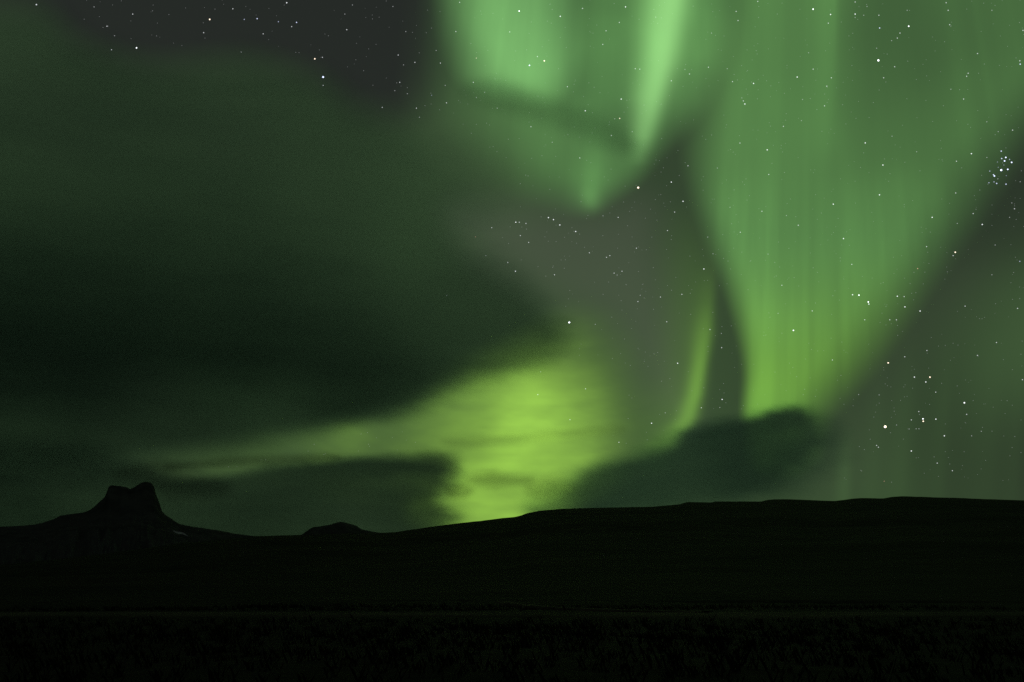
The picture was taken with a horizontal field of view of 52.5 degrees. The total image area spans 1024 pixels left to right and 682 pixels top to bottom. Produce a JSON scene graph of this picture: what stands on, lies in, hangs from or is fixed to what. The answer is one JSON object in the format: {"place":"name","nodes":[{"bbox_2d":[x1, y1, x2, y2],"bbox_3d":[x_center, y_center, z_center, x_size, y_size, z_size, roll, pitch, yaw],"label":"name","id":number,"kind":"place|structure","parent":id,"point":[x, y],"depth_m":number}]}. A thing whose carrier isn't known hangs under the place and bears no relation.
{"place":"outdoors","nodes":[
{"label":"outdoors","id":0,"kind":"place"},
{"bbox_2d":[0,482,250,564],"bbox_3d":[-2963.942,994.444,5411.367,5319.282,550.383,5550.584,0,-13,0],"label":"mountain","id":1,"kind":"structure","parent":0,"point":[118,518],"depth_m":5045.11},
{"bbox_2d":[302,522,378,534],"bbox_3d":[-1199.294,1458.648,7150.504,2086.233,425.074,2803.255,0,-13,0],"label":"mountain","id":2,"kind":"structure","parent":0,"point":[341,528],"depth_m":7111.05},
{"bbox_2d":[0,496,1023,603],"bbox_3d":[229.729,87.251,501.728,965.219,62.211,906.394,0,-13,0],"label":"hill","id":3,"kind":"structure","parent":0,"point":[904,549],"depth_m":190.65},
{"bbox_2d":[0,596,1023,681],"bbox_3d":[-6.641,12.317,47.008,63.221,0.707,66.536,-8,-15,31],"label":"grass","id":4,"kind":"structure","parent":0,"point":[718,640],"depth_m":24.09},
{"bbox_2d":[0,612,1023,618],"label":"road","id":5,"kind":"structure","parent":0,"point":[759,615],"depth_m":47.41},
{"bbox_2d":[0,0,1023,535],"label":"sky","id":6,"kind":"structure","parent":0,"point":[271,267]},
{"bbox_2d":[494,601,711,612],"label":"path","id":7,"kind":"structure","parent":0,"point":[523,605],"depth_m":56.59}
]}

